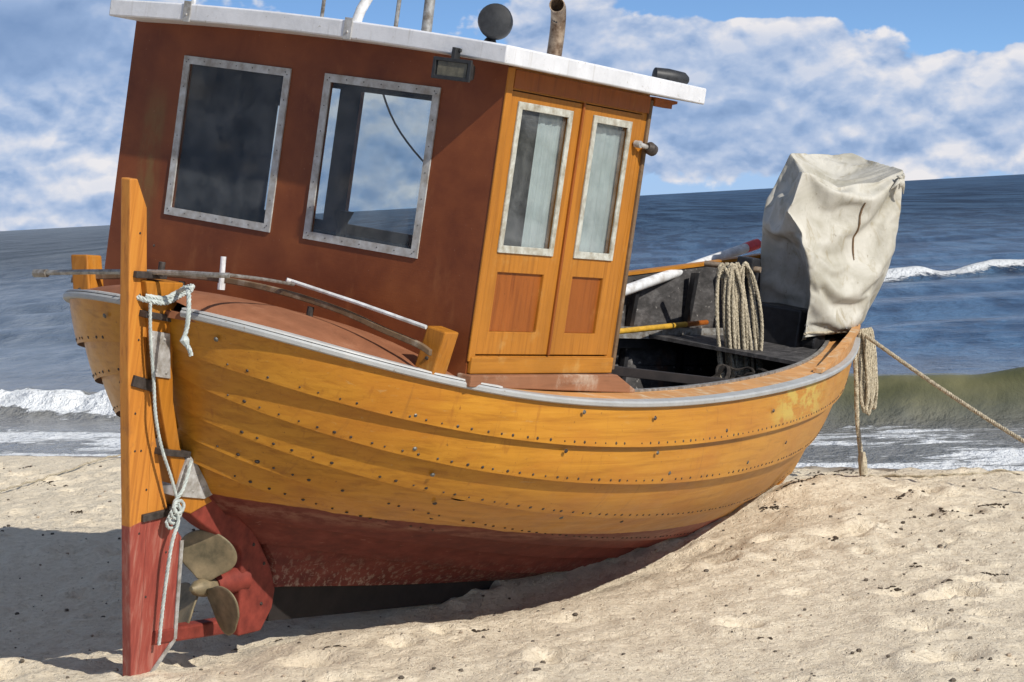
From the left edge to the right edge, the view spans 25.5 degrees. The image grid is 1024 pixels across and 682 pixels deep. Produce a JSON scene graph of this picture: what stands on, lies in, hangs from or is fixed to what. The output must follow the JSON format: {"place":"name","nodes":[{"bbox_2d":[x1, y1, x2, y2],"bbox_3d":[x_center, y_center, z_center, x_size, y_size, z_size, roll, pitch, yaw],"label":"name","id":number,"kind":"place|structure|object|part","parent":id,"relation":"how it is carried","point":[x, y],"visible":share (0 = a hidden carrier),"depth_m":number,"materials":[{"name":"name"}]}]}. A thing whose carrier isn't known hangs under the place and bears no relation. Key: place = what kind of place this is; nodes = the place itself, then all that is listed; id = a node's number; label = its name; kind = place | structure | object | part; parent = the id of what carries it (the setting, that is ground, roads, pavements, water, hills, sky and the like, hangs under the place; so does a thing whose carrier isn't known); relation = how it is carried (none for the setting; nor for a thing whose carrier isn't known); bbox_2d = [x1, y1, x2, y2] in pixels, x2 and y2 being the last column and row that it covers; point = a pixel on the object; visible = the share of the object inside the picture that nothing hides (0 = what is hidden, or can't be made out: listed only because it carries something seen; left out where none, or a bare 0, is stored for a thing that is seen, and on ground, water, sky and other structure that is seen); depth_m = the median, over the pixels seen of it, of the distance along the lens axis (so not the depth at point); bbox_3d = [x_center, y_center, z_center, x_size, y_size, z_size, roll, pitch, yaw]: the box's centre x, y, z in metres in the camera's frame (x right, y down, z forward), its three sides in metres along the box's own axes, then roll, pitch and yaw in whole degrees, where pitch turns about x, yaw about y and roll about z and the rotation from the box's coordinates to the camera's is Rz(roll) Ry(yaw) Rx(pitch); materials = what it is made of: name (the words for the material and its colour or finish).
{"place":"outdoors","nodes":[
{"label":"outdoors","id":0,"kind":"place"},
{"bbox_2d":[0,456,1023,681],"bbox_3d":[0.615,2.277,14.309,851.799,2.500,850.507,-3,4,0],"label":"beach","id":1,"kind":"structure","parent":0,"point":[813,572],"depth_m":11.61,"materials":[{"name":"beige sand"}]},
{"bbox_2d":[0,454,120,492],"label":"rope","id":2,"kind":"object","parent":1,"relation":"on","point":[21,484],"visible":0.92,"depth_m":18.83,"materials":[{"name":"fabric"}]},
{"bbox_2d":[32,0,860,675],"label":"fishing boat","id":3,"kind":"object","parent":1,"relation":"on","point":[464,388],"visible":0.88,"depth_m":10.67,"materials":[{"name":"orange wood"}]},
{"bbox_2d":[136,284,194,356],"bbox_3d":[-1.547,-0.090,9.978,0.323,0.313,0.385,-3,4,0],"label":"lashing line","id":4,"kind":"object","parent":3,"relation":"attached to","point":[181,292],"visible":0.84,"depth_m":9.89,"materials":[{"name":"white fabric"}]},
{"bbox_2d":[148,303,192,644],"bbox_3d":[-1.553,0.610,10.102,0.220,1.576,0.365,-3,4,0],"label":"rudder line","id":5,"kind":"object","parent":3,"relation":"attached to","point":[176,515],"visible":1,"depth_m":10.22,"materials":[{"name":"white fabric"}]},
{"bbox_3d":[-1.377,-0.956,10.933,0.668,0.783,0.022,11,5,32],"label":"window frame","id":6,"kind":"part","parent":3,"relation":"part of","materials":[{"name":"grey metal"}]},
{"bbox_3d":[-0.647,-0.822,10.461,0.664,0.783,0.023,11,6,32],"label":"window frame","id":7,"kind":"part","parent":3,"relation":"part of","materials":[{"name":"grey metal"}]},
{"bbox_3d":[0.068,-0.529,10.440,0.055,1.198,0.617,11,5,32],"label":"door","id":8,"kind":"part","parent":3,"relation":"part of","materials":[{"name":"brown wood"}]},
{"bbox_3d":[0.393,-0.526,10.950,0.055,1.198,0.557,11,5,32],"label":"door","id":9,"kind":"part","parent":3,"relation":"part of","materials":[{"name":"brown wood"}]},
{"bbox_2d":[620,320,708,333],"bbox_3d":[0.859,-0.081,14.805,0.038,0.080,1.754,-1,4,33],"label":"yellow stick","id":10,"kind":"object","parent":3,"relation":"on","point":[660,327],"visible":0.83,"depth_m":14.99,"materials":[{"name":"paint"}]},
{"bbox_2d":[625,239,760,295],"bbox_3d":[0.369,-0.201,14.378,0.076,0.673,5.066,-1,4,35],"label":"white pole","id":11,"kind":"object","parent":3,"relation":"on","point":[668,275],"visible":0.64,"depth_m":15.43,"materials":[{"name":"paint"}]},
{"bbox_2d":[685,364,767,384],"bbox_3d":[1.463,0.333,14.465,0.871,0.371,0.916,-6,4,-34],"label":"rope tangle","id":12,"kind":"object","parent":3,"relation":"on","point":[721,370],"visible":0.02,"depth_m":14.44,"materials":[{"name":"fabric"}]},
{"bbox_2d":[714,261,763,377],"bbox_3d":[1.488,0.007,14.920,0.331,1.064,0.184,-4,4,-15],"label":"rope coil","id":13,"kind":"object","parent":3,"relation":"hanging from","point":[737,334],"visible":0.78,"depth_m":14.86,"materials":[{"name":"beige fabric"}]},
{"bbox_2d":[759,153,904,340],"bbox_3d":[2.204,-0.598,15.724,1.145,1.444,0.952,-5,4,-29],"label":"tarpaulin","id":14,"kind":"object","parent":3,"relation":"on","point":[830,223],"visible":0.93,"depth_m":15.44,"materials":[{"name":"grey fabric"}]},
{"bbox_2d":[853,338,867,474],"bbox_3d":[2.422,0.441,15.769,0.070,0.992,0.072,-3,4,0],"label":"hanging rope","id":15,"kind":"object","parent":3,"relation":"hanging from","point":[862,463],"visible":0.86,"depth_m":15.77,"materials":[{"name":"beige fabric"}]},
{"bbox_2d":[857,327,877,415],"bbox_3d":[2.502,0.214,15.912,0.079,0.619,0.196,0,4,39],"label":"hanging rope bundle","id":16,"kind":"object","parent":3,"relation":"hanging from","point":[867,373],"visible":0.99,"depth_m":15.88,"materials":[{"name":"beige fabric"}]},
{"bbox_2d":[836,333,1023,442],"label":"mooring rope","id":17,"kind":"object","parent":3,"relation":"attached to","point":[944,390],"visible":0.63,"depth_m":15.22,"materials":[{"name":"beige fabric"}]},
{"bbox_2d":[1,462,1023,681],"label":"pebbles","id":18,"kind":"object","parent":1,"relation":"on","point":[633,618],"visible":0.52,"depth_m":11.05,"materials":[{"name":"stone"}]},
{"bbox_2d":[19,465,1008,647],"bbox_3d":[-0.022,1.071,15.588,5.475,0.193,10.658,-5,4,-22],"label":"seaweed","id":19,"kind":"object","parent":1,"relation":"on","point":[760,508],"visible":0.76,"depth_m":14.02,"materials":[{"name":"brown plant"}]},
{"bbox_2d":[869,469,1021,477],"bbox_3d":[3.151,0.924,15.521,1.421,0.076,0.134,-2,4,20],"label":"buried line","id":20,"kind":"object","parent":1,"relation":"on","point":[949,474],"visible":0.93,"depth_m":15.53,"materials":[{"name":"fabric"}]},
{"bbox_2d":[0,174,1023,470],"bbox_3d":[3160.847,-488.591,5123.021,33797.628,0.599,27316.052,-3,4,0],"label":"sea","id":21,"kind":"structure","parent":0,"point":[946,310],"depth_m":37.86,"materials":[{"name":"liquid"}]},
{"bbox_2d":[0,0,1023,230],"label":"sky","id":22,"kind":"structure","parent":0,"point":[925,89],"materials":[{"name":"blue"}]}
]}

